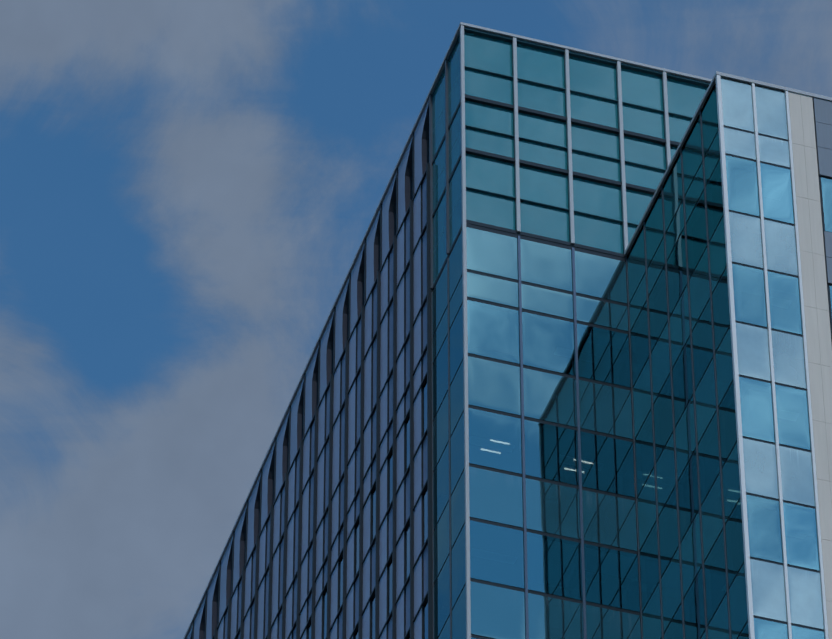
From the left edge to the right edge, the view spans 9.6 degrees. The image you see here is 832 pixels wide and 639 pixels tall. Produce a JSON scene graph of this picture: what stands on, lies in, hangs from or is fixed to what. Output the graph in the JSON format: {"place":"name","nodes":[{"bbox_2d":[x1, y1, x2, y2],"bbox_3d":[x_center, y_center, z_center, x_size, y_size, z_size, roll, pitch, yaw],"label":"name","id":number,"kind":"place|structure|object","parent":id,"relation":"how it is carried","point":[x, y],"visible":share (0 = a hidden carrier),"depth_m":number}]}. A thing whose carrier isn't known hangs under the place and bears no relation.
{"place":"outdoors","nodes":[
{"label":"outdoors","id":0,"kind":"place"},
{"bbox_2d":[186,100,432,638],"bbox_3d":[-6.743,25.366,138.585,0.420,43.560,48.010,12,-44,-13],"label":"building facade","id":1,"kind":"structure","parent":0,"point":[331,538],"depth_m":136.72},
{"bbox_2d":[0,0,831,638],"label":"sky","id":2,"kind":"structure","parent":0,"point":[191,190]},
{"bbox_2d":[183,22,711,638],"bbox_3d":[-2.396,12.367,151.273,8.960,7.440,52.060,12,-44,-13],"label":"tower roof screen frames","id":3,"kind":"structure","parent":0,"point":[567,90],"depth_m":133.79},
{"bbox_2d":[433,32,707,284],"bbox_3d":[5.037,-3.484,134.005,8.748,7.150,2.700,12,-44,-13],"label":"glass panels","id":4,"kind":"object","parent":3,"relation":"in","point":[547,67],"visible":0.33,"depth_m":133.03},
{"bbox_2d":[438,83,818,638],"bbox_3d":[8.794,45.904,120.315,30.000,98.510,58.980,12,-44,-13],"label":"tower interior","id":5,"kind":"object","parent":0,"point":[638,376],"visible":0.02,"depth_m":125.88},
{"bbox_2d":[431,25,828,638],"bbox_3d":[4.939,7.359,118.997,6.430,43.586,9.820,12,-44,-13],"label":"window frames","id":6,"kind":"structure","parent":5,"relation":"on","point":[740,437],"depth_m":123.35},
{"bbox_2d":[432,78,824,638],"bbox_3d":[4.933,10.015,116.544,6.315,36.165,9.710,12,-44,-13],"label":"windows","id":7,"kind":"structure","parent":6,"relation":"in","point":[553,563],"depth_m":123.46},
{"bbox_2d":[624,71,831,638],"bbox_3d":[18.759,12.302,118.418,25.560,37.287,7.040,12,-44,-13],"label":"wall","id":8,"kind":"structure","parent":0,"point":[811,122],"depth_m":122.57}
]}

